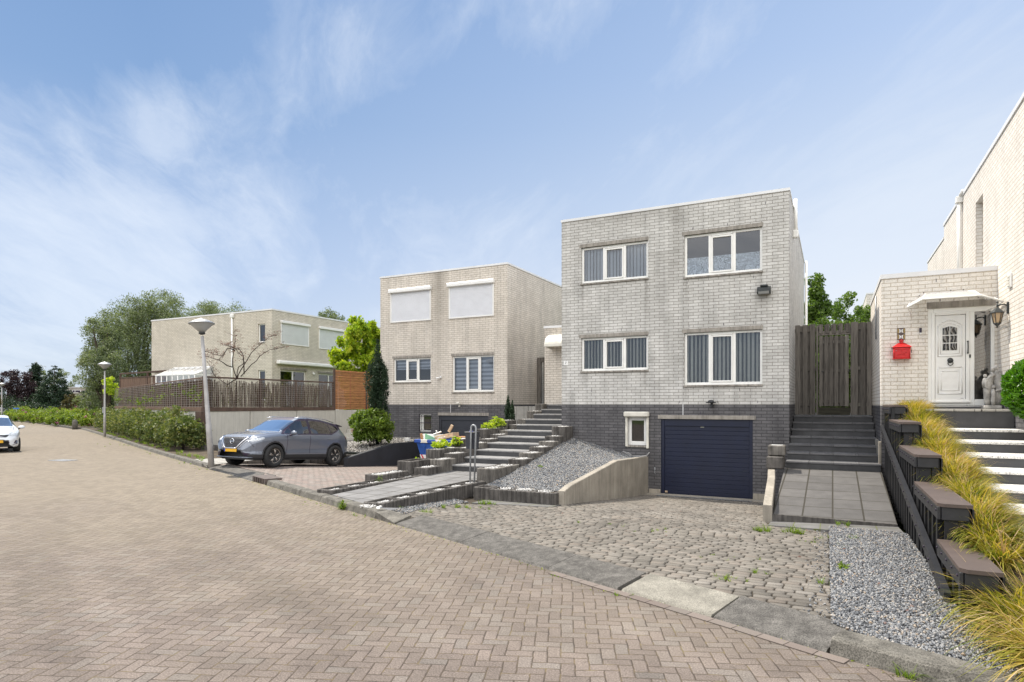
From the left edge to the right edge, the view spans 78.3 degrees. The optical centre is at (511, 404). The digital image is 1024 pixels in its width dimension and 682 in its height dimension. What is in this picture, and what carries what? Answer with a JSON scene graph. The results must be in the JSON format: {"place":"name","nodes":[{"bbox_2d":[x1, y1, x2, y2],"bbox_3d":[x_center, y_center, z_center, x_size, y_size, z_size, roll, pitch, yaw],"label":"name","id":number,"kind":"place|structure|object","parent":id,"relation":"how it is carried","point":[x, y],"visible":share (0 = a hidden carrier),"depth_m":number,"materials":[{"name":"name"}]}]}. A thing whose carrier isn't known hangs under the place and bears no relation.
{"place":"outdoors","nodes":[
{"label":"outdoors","id":0,"kind":"place"},
{"bbox_2d":[11,419,94,426],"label":"planting bed","id":1,"kind":"object","parent":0,"point":[71,425],"depth_m":54.85,"materials":[{"name":"soil"}]},
{"bbox_2d":[71,307,131,412],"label":"willow","id":2,"kind":"object","parent":1,"relation":"on","point":[102,351],"visible":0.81,"depth_m":61.88,"materials":[{"name":"green plant"}]},
{"bbox_2d":[86,428,220,458],"bbox_3d":[-21.104,2.000,36.462,3.266,0.400,36.974,0,0,-39],"label":"planting bed","id":3,"kind":"object","parent":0,"point":[187,450],"visible":0.11,"depth_m":25.75,"materials":[{"name":"soil"}]},
{"bbox_2d":[114,409,201,446],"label":"garden wall","id":4,"kind":"structure","parent":3,"relation":"on","point":[190,412],"depth_m":27.81,"materials":[{"name":"concrete"}]},
{"bbox_2d":[114,377,211,410],"bbox_3d":[-20.179,-0.432,35.063,0.380,1.435,23.982,0,0,-40],"label":"wire fence","id":5,"kind":"object","parent":4,"relation":"on","point":[182,401],"visible":0.84,"depth_m":32.10,"materials":[{"name":"metal"}]},
{"bbox_2d":[112,384,201,404],"bbox_3d":[-20.310,-0.445,34.955,0.586,1.178,24.089,0,0,-40],"label":"climbing foliage","id":6,"kind":"object","parent":5,"relation":"attached to","point":[140,402],"visible":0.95,"depth_m":32.11,"materials":[{"name":"green plant"}]},
{"bbox_2d":[141,407,177,444],"bbox_3d":[-16.008,1.003,28.754,2.497,1.804,1.510,0,0,27],"label":"hedge bush","id":7,"kind":"object","parent":3,"relation":"on","point":[148,423],"visible":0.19,"depth_m":28.61,"materials":[{"name":"green plant"}]},
{"bbox_2d":[150,405,188,446],"bbox_3d":[-14.671,0.951,27.104,2.447,1.909,1.525,0,0,27],"label":"hedge bush","id":8,"kind":"object","parent":3,"relation":"on","point":[160,420],"visible":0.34,"depth_m":26.82,"materials":[{"name":"green plant"}]},
{"bbox_2d":[157,411,206,449],"bbox_3d":[-13.378,1.082,25.452,2.615,1.644,1.600,0,0,27],"label":"hedge bush","id":9,"kind":"object","parent":3,"relation":"on","point":[183,430],"visible":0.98,"depth_m":25.08,"materials":[{"name":"green plant"}]},
{"bbox_2d":[210,410,367,444],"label":"garden wall","id":10,"kind":"structure","parent":3,"relation":"on","point":[225,422],"depth_m":27.73,"materials":[{"name":"concrete"}]},
{"bbox_2d":[201,376,334,411],"bbox_3d":[-10.890,-0.438,28.972,0.270,1.445,7.540,0,0,27],"label":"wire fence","id":11,"kind":"object","parent":10,"relation":"on","point":[244,400],"visible":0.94,"depth_m":28.48,"materials":[{"name":"wood"}]},
{"bbox_2d":[333,369,371,409],"bbox_3d":[-8.047,-0.780,34.526,0.110,2.140,4.980,0,0,27],"label":"slatted screen","id":12,"kind":"object","parent":10,"relation":"on","point":[359,390],"visible":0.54,"depth_m":33.42,"materials":[{"name":"wood"}]},
{"bbox_2d":[198,327,288,384],"bbox_3d":[-11.378,-2.060,26.524,3.806,2.475,1.894,0,0,3],"label":"withered shrub","id":13,"kind":"object","parent":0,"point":[230,351],"visible":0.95,"depth_m":26.54,"materials":[{"name":"brown plant"}]},
{"bbox_2d":[195,458,309,465],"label":"pavement","id":14,"kind":"structure","parent":0,"point":[218,461],"depth_m":21.10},
{"bbox_2d":[221,463,396,490],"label":"driveway","id":15,"kind":"structure","parent":0,"point":[315,477],"depth_m":17.60,"materials":[{"name":"beige brick"}]},
{"bbox_2d":[217,416,346,466],"bbox_3d":[-7.464,1.202,20.823,2.270,1.628,4.455,0,-4,26],"label":"parked car","id":16,"kind":"object","parent":15,"relation":"on","point":[274,442],"visible":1,"depth_m":20.01,"materials":[{"name":"grey paint"}]},
{"bbox_2d":[365,470,407,480],"bbox_3d":[-3.041,1.803,15.309,0.470,0.334,1.170,0,0,27],"label":"palisade planter","id":17,"kind":"object","parent":15,"relation":"on","point":[391,474],"visible":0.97,"depth_m":15.07,"materials":[{"name":"concrete"}]},
{"bbox_2d":[397,458,429,475],"bbox_3d":[-2.518,1.691,16.334,0.470,0.519,0.970,0,0,27],"label":"palisade planter","id":18,"kind":"object","parent":15,"relation":"on","point":[408,465],"visible":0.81,"depth_m":15.97,"materials":[{"name":"concrete"}]},
{"bbox_2d":[333,471,487,502],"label":"entrance path","id":19,"kind":"structure","parent":0,"point":[362,495],"depth_m":13.83,"materials":[{"name":"concrete"}]},
{"bbox_2d":[430,457,455,472],"bbox_3d":[-1.842,1.680,16.713,0.430,0.520,0.700,0,0,27],"label":"palisade planter","id":20,"kind":"object","parent":19,"relation":"on","point":[445,464],"visible":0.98,"depth_m":16.47,"materials":[{"name":"concrete"}]},
{"bbox_2d":[477,463,518,483],"bbox_3d":[-0.324,1.666,15.277,0.500,0.369,1.360,0,0,27],"label":"palisade planter","id":21,"kind":"object","parent":19,"relation":"on","point":[488,474],"visible":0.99,"depth_m":14.75,"materials":[{"name":"concrete"}]},
{"bbox_2d":[452,405,561,471],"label":"stairs","id":22,"kind":"structure","parent":19,"relation":"on","point":[523,437],"depth_m":18.51,"materials":[{"name":"concrete"}]},
{"bbox_2d":[0,421,922,681],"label":"street","id":23,"kind":"structure","parent":0,"point":[122,563],"depth_m":6.22,"materials":[{"name":"brick"}]},
{"bbox_2d":[0,415,24,450],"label":"parked car","id":24,"kind":"object","parent":23,"relation":"on","point":[9,434],"visible":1,"depth_m":25.82,"materials":[{"name":"white paint"}]},
{"bbox_2d":[0,369,37,407],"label":"purple tree","id":25,"kind":"object","parent":23,"relation":"on","point":[14,385],"visible":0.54,"depth_m":98.97,"materials":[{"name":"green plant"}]},
{"bbox_2d":[22,362,49,400],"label":"alder","id":26,"kind":"object","parent":23,"relation":"on","point":[37,373],"visible":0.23,"depth_m":103.82,"materials":[{"name":"green plant"}]},
{"bbox_2d":[29,365,73,409],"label":"fir tree","id":27,"kind":"object","parent":23,"relation":"on","point":[55,390],"visible":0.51,"depth_m":96.87,"materials":[{"name":"green plant"}]},
{"bbox_2d":[95,288,198,383],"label":"willow","id":28,"kind":"object","parent":23,"relation":"on","point":[141,317],"visible":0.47,"depth_m":70.13,"materials":[{"name":"green plant"}]},
{"bbox_2d":[202,463,409,524],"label":"kerb end","id":29,"kind":"structure","parent":23,"relation":"on","point":[392,517],"depth_m":10.52,"materials":[{"name":"concrete"}]},
{"bbox_2d":[208,464,846,652],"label":"kerb ramp","id":30,"kind":"structure","parent":23,"relation":"on","point":[816,632],"depth_m":6.57,"materials":[{"name":"concrete"}]},
{"bbox_2d":[188,318,214,466],"bbox_3d":[-9.342,-0.363,18.918,0.738,4.479,0.740,0,0,27],"label":"street lamp","id":31,"kind":"object","parent":30,"relation":"on","point":[201,326],"visible":1,"depth_m":18.85,"materials":[{"name":"metal"}]},
{"bbox_2d":[81,428,1023,681],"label":"kerb","id":32,"kind":"structure","parent":23,"relation":"on","point":[878,653],"depth_m":4.69,"materials":[{"name":"concrete"}]},
{"bbox_2d":[548,571,849,663],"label":"gutter bricks","id":33,"kind":"object","parent":23,"relation":"on","point":[825,655],"visible":1,"depth_m":5.62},
{"bbox_2d":[0,0,1023,404],"label":"sky","id":34,"kind":"structure","parent":0,"point":[297,156],"materials":[{"name":"blue"}]},
{"bbox_2d":[486,438,638,490],"bbox_3d":[1.545,1.409,15.794,2.320,0.894,5.400,0,0,27],"label":"gravel base","id":35,"kind":"object","parent":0,"point":[559,461],"visible":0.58,"depth_m":16.07,"materials":[{"name":"grey gravel"}]},
{"bbox_2d":[552,426,572,441],"bbox_3d":[1.479,1.062,18.460,0.460,0.877,0.630,0,0,27],"label":"palisade planter","id":36,"kind":"object","parent":35,"relation":"on","point":[566,432],"visible":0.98,"depth_m":18.22,"materials":[{"name":"concrete"}]},
{"bbox_2d":[406,495,830,618],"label":"driveway paving","id":37,"kind":"structure","parent":0,"point":[591,533],"depth_m":8.96,"materials":[{"name":"grey stone"}]},
{"bbox_2d":[364,480,484,507],"bbox_3d":[-1.674,1.923,13.069,0.460,0.295,3.800,0,0,27],"label":"palisade row","id":38,"kind":"object","parent":37,"relation":"on","point":[461,490],"visible":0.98,"depth_m":12.83,"materials":[{"name":"concrete"}]},
{"bbox_2d":[391,499,468,513],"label":"gravel","id":39,"kind":"structure","parent":37,"relation":"on","point":[409,509],"depth_m":12.08,"materials":[{"name":"white gravel"}]},
{"bbox_2d":[96,430,929,679],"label":"weeds","id":40,"kind":"object","parent":37,"relation":"on","point":[797,530],"visible":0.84,"depth_m":9.88,"materials":[{"name":"green plant"}]},
{"bbox_2d":[471,500,560,507],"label":"paving tiles","id":41,"kind":"object","parent":37,"relation":"on","point":[517,504],"visible":0.46,"depth_m":12.76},
{"bbox_2d":[489,487,558,504],"bbox_3d":[0.277,1.979,13.208,1.550,0.442,0.420,0,0,27],"label":"palisade row","id":42,"kind":"object","parent":37,"relation":"on","point":[532,496],"visible":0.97,"depth_m":13.04,"materials":[{"name":"concrete"}]},
{"bbox_2d":[801,530,829,617],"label":"stray chippings","id":43,"kind":"object","parent":37,"relation":"on","point":[810,605],"visible":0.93,"depth_m":6.87,"materials":[{"name":"grey gravel"}]},
{"bbox_2d":[768,521,903,532],"bbox_3d":[5.172,2.014,10.128,1.930,0.168,1.000,0,0,27],"label":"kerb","id":44,"kind":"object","parent":37,"relation":"on","point":[820,527],"visible":0.46,"depth_m":10.20,"materials":[{"name":"grey concrete"}]},
{"bbox_2d":[346,406,905,532],"bbox_3d":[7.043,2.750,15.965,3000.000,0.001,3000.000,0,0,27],"label":"ground","id":45,"kind":"structure","parent":0,"point":[900,525],"depth_m":14.41,"materials":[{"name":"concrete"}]},
{"bbox_2d":[0,392,116,412],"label":"shrubbery","id":46,"kind":"object","parent":45,"relation":"on","point":[7,403],"visible":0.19,"depth_m":92.70,"materials":[{"name":"green plant"}]},
{"bbox_2d":[184,299,248,315],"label":"willow","id":47,"kind":"object","parent":45,"relation":"on","point":[207,307],"visible":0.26,"depth_m":82.31,"materials":[{"name":"green plant"}]},
{"bbox_2d":[151,308,379,410],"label":"brick house","id":48,"kind":"structure","parent":45,"relation":"on","point":[308,340],"depth_m":38.42,"materials":[{"name":"brick"}]},
{"bbox_2d":[262,370,304,406],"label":"window","id":49,"kind":"structure","parent":48,"relation":"in","point":[289,375],"depth_m":39.03,"materials":[{"name":"white plastic"}]},
{"bbox_2d":[317,474,422,494],"bbox_3d":[-3.148,1.903,14.405,0.460,0.294,3.240,0,0,27],"label":"palisade row","id":50,"kind":"object","parent":45,"relation":"on","point":[332,490],"visible":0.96,"depth_m":13.78,"materials":[{"name":"concrete"}]},
{"bbox_2d":[344,441,420,466],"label":"retaining wall","id":51,"kind":"structure","parent":45,"relation":"on","point":[391,454],"depth_m":23.39,"materials":[{"name":"black paint"}]},
{"bbox_2d":[380,262,561,438],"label":"brick house","id":52,"kind":"structure","parent":45,"relation":"on","point":[473,337],"depth_m":25.70,"materials":[{"name":"brick"}]},
{"bbox_2d":[394,357,430,381],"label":"window","id":53,"kind":"structure","parent":52,"relation":"in","point":[407,369],"depth_m":26.82,"materials":[{"name":"white plastic"}]},
{"bbox_2d":[439,416,487,435],"bbox_3d":[-1.941,1.486,25.323,2.310,2.069,0.070,0,0,27],"label":"garage door","id":54,"kind":"structure","parent":52,"relation":"in","point":[461,424],"depth_m":25.38,"materials":[{"name":"paint"}]},
{"bbox_2d":[453,355,493,391],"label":"window","id":55,"kind":"structure","parent":52,"relation":"in","point":[470,373],"depth_m":25.23,"materials":[{"name":"white plastic"}]},
{"bbox_2d":[537,357,544,403],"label":"garden gate","id":56,"kind":"structure","parent":52,"relation":"attached to","point":[540,360],"depth_m":26.71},
{"bbox_2d":[544,325,561,408],"bbox_3d":[3.256,-0.125,24.508,2.070,5.390,5.280,0,0,27],"label":"entrance extension","id":57,"kind":"object","parent":45,"relation":"on","point":[553,376],"visible":0.15,"depth_m":22.48,"materials":[{"name":"beige brick"}]},
{"bbox_2d":[558,456,647,505],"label":"retaining wall","id":58,"kind":"structure","parent":45,"relation":"on","point":[621,478],"depth_m":15.07,"materials":[{"name":"concrete"}]},
{"bbox_2d":[561,187,807,502],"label":"brick house","id":59,"kind":"structure","parent":45,"relation":"on","point":[673,322],"depth_m":17.30,"materials":[{"name":"brick"}]},
{"bbox_2d":[582,241,647,282],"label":"window","id":60,"kind":"structure","parent":59,"relation":"in","point":[624,261],"depth_m":18.26,"materials":[{"name":"white plastic"}]},
{"bbox_2d":[582,335,647,370],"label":"window","id":61,"kind":"structure","parent":59,"relation":"in","point":[625,352],"depth_m":18.38,"materials":[{"name":"white plastic"}]},
{"bbox_2d":[628,417,645,444],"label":"window","id":62,"kind":"structure","parent":59,"relation":"in","point":[636,425],"depth_m":18.42,"materials":[{"name":"white paint"}]},
{"bbox_2d":[661,419,752,498],"bbox_3d":[5.233,1.461,16.972,2.400,2.119,0.070,0,0,27],"label":"garage door","id":63,"kind":"structure","parent":59,"relation":"in","point":[734,479],"depth_m":16.95,"materials":[{"name":"blue paint"}]},
{"bbox_2d":[685,227,761,276],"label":"window","id":64,"kind":"structure","parent":59,"relation":"in","point":[734,251],"depth_m":17.07,"materials":[{"name":"white plastic"}]},
{"bbox_2d":[685,329,761,384],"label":"window","id":65,"kind":"structure","parent":59,"relation":"in","point":[723,357],"depth_m":17.09,"materials":[{"name":"white plastic"}]},
{"bbox_2d":[763,468,774,522],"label":"retaining wall","id":66,"kind":"structure","parent":45,"relation":"on","point":[769,503],"depth_m":11.56,"materials":[{"name":"concrete"}]},
{"bbox_2d":[766,455,784,468],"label":"stone block","id":67,"kind":"structure","parent":66,"relation":"on","point":[775,462],"depth_m":14.19,"materials":[{"name":"concrete"}]},
{"bbox_2d":[804,272,849,411],"bbox_3d":[13.460,-2.100,27.649,2.802,7.331,2.629,0,0,-33],"label":"garden tree","id":68,"kind":"object","parent":45,"relation":"on","point":[819,306],"visible":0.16,"depth_m":27.21,"materials":[{"name":"green plant"}]},
{"bbox_2d":[813,316,850,412],"bbox_3d":[13.392,-1.072,26.006,3.542,5.251,2.710,0,0,-13],"label":"garden tree","id":69,"kind":"object","parent":45,"relation":"on","point":[824,322],"visible":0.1,"depth_m":25.83,"materials":[{"name":"green plant"}]},
{"bbox_2d":[773,468,896,523],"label":"ramp","id":70,"kind":"structure","parent":45,"relation":"on","point":[851,495],"depth_m":11.98,"materials":[{"name":"tile"}]},
{"bbox_2d":[786,415,880,471],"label":"stairs","id":71,"kind":"structure","parent":70,"relation":"on","point":[830,442],"depth_m":15.36,"materials":[{"name":"tile"}]},
{"bbox_2d":[795,322,871,414],"bbox_3d":[8.903,-0.985,17.478,1.900,2.549,0.123,0,0,27],"label":"wooden fence","id":72,"kind":"object","parent":71,"relation":"on","point":[833,371],"visible":1,"depth_m":17.45,"materials":[{"name":"wood"}]},
{"bbox_2d":[772,514,897,526],"bbox_3d":[5.347,2.029,10.499,1.863,0.242,0.050,0,0,31],"label":"ramp edge","id":73,"kind":"object","parent":70,"relation":"on","point":[788,518],"visible":0.46,"depth_m":10.58,"materials":[{"name":"concrete"}]},
{"bbox_2d":[828,290,870,412],"bbox_3d":[16.308,-1.918,29.805,3.306,6.954,3.521,0,0,4],"label":"garden tree","id":74,"kind":"object","parent":45,"relation":"on","point":[859,314],"visible":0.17,"depth_m":29.49,"materials":[{"name":"green plant"}]},
{"bbox_2d":[870,265,996,521],"bbox_3d":[10.036,-0.147,15.339,2.094,5.435,4.436,0,0,27],"label":"entrance extension","id":75,"kind":"object","parent":45,"relation":"on","point":[951,362],"visible":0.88,"depth_m":13.53,"materials":[{"name":"beige brick"}]},
{"bbox_2d":[892,339,911,359],"bbox_3d":[8.444,-1.208,13.627,0.370,0.445,0.196,0,0,27],"label":"mailbox","id":76,"kind":"object","parent":75,"relation":"attached to","point":[901,350],"visible":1,"depth_m":13.57,"materials":[{"name":"red metal"}]},
{"bbox_2d":[907,289,1003,315],"bbox_3d":[9.059,-2.171,12.974,1.618,0.502,0.801,0,0,27],"label":"door canopy","id":77,"kind":"object","parent":75,"relation":"attached to","point":[925,294],"visible":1,"depth_m":12.83,"materials":[{"name":"white plastic"}]},
{"bbox_2d":[927,237,943,270],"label":"brick house","id":78,"kind":"structure","parent":45,"relation":"on","point":[935,261],"depth_m":20.24,"materials":[{"name":"brick"}]},
{"bbox_2d":[880,405,1003,620],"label":"retaining wall","id":79,"kind":"structure","parent":45,"relation":"on","point":[923,506],"depth_m":7.32,"materials":[{"name":"brown"}]},
{"bbox_2d":[943,92,1023,429],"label":"brick house","id":80,"kind":"structure","parent":45,"relation":"on","point":[983,224],"depth_m":12.62,"materials":[{"name":"brick"}]},
{"bbox_2d":[947,428,1023,548],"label":"stairs","id":81,"kind":"structure","parent":45,"relation":"on","point":[1002,450],"depth_m":10.19,"materials":[{"name":"concrete"}]},
{"bbox_2d":[925,409,1013,428],"bbox_3d":[9.054,0.269,12.633,1.370,0.362,1.450,0,0,27],"label":"landing","id":82,"kind":"object","parent":81,"relation":"on","point":[985,418],"depth_m":11.95,"materials":[{"name":"concrete"}]},
{"bbox_2d":[981,365,1002,408],"bbox_3d":[9.688,-0.354,12.652,0.391,0.885,0.300,0,0,27],"label":"statue","id":83,"kind":"object","parent":82,"relation":"on","point":[992,398],"visible":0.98,"depth_m":12.60,"materials":[{"name":"stone"}]},
{"bbox_2d":[1000,359,1023,421],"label":"laurel bush","id":84,"kind":"object","parent":81,"relation":"on","point":[1012,385],"visible":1,"depth_m":10.08,"materials":[{"name":"green plant"}]},
{"bbox_2d":[828,525,1023,676],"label":"gravel","id":85,"kind":"structure","parent":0,"point":[871,552],"depth_m":6.03,"materials":[{"name":"grey gravel"}]},
{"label":"planting bed","id":86,"kind":"structure","parent":0,"visible":0},
{"bbox_2d":[907,408,1023,601],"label":"raised bed","id":87,"kind":"object","parent":86,"relation":"on","point":[1003,580],"visible":0.14,"depth_m":5.72,"materials":[{"name":"soil"}]},
{"bbox_2d":[885,398,949,422],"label":"ornamental grass","id":88,"kind":"object","parent":87,"relation":"on","point":[912,407],"depth_m":12.26,"materials":[{"name":"plant"}]},
{"bbox_2d":[898,407,956,435],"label":"ornamental grass","id":89,"kind":"object","parent":87,"relation":"on","point":[929,420],"depth_m":11.58,"materials":[{"name":"plant"}]},
{"bbox_2d":[897,419,976,448],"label":"ornamental grass","id":90,"kind":"object","parent":87,"relation":"on","point":[937,430],"depth_m":10.43,"materials":[{"name":"plant"}]},
{"bbox_2d":[902,431,986,461],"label":"ornamental grass","id":91,"kind":"object","parent":87,"relation":"on","point":[941,441],"depth_m":9.65,"materials":[{"name":"plant"}]},
{"bbox_2d":[911,439,1009,483],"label":"ornamental grass","id":92,"kind":"object","parent":87,"relation":"on","point":[947,459],"depth_m":8.64,"materials":[{"name":"plant"}]},
{"bbox_2d":[925,456,1020,506],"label":"ornamental grass","id":93,"kind":"object","parent":87,"relation":"on","point":[962,477],"depth_m":7.99,"materials":[{"name":"plant"}]},
{"bbox_2d":[934,478,1023,536],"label":"ornamental grass","id":94,"kind":"object","parent":87,"relation":"on","point":[980,498],"depth_m":7.04,"materials":[{"name":"plant"}]},
{"bbox_2d":[938,497,1023,579],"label":"ornamental grass","id":95,"kind":"object","parent":87,"relation":"on","point":[997,541],"depth_m":6.14,"materials":[{"name":"plant"}]},
{"bbox_2d":[924,546,1023,681],"bbox_3d":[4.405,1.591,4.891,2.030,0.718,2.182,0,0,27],"label":"ornamental grass","id":96,"kind":"object","parent":86,"relation":"on","point":[1014,599],"depth_m":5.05,"materials":[{"name":"plant"}]},
{"label":"terrace","id":97,"kind":"structure","parent":0,"visible":0},
{"bbox_2d":[119,370,165,406],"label":"board fence","id":98,"kind":"object","parent":97,"relation":"on","point":[131,381],"visible":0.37,"depth_m":42.43,"materials":[{"name":"wood"}]},
{"bbox_2d":[155,366,213,384],"bbox_3d":[-20.233,-0.960,38.816,3.740,2.820,1.310,0,0,27],"label":"glass porch","id":99,"kind":"object","parent":97,"relation":"on","point":[179,371],"visible":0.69,"depth_m":38.71,"materials":[{"name":"white glass"}]},
{"bbox_2d":[327,315,379,409],"bbox_3d":[-8.703,-2.231,37.058,3.717,5.996,3.997,0,0,27],"label":"tree","id":100,"kind":"object","parent":97,"relation":"on","point":[354,349],"visible":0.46,"depth_m":36.21,"materials":[{"name":"green plant"}]},
{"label":"gravel base","id":101,"kind":"structure","parent":0,"visible":0},
{"bbox_2d":[347,408,395,445],"bbox_3d":[-5.447,0.856,24.100,1.742,1.576,1.763,0,0,27],"label":"bush","id":102,"kind":"object","parent":101,"relation":"on","point":[371,424],"visible":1,"depth_m":23.75,"materials":[{"name":"green plant"}]},
{"bbox_2d":[363,339,390,444],"bbox_3d":[-5.244,-0.470,24.596,1.037,4.263,1.044,0,0,-35],"label":"conifer","id":103,"kind":"object","parent":101,"relation":"on","point":[378,383],"visible":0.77,"depth_m":24.46,"materials":[{"name":"green plant"}]},
{"bbox_2d":[347,437,420,452],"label":"gravel","id":104,"kind":"structure","parent":101,"relation":"on","point":[352,446],"depth_m":24.59,"materials":[{"name":"grey gravel"}]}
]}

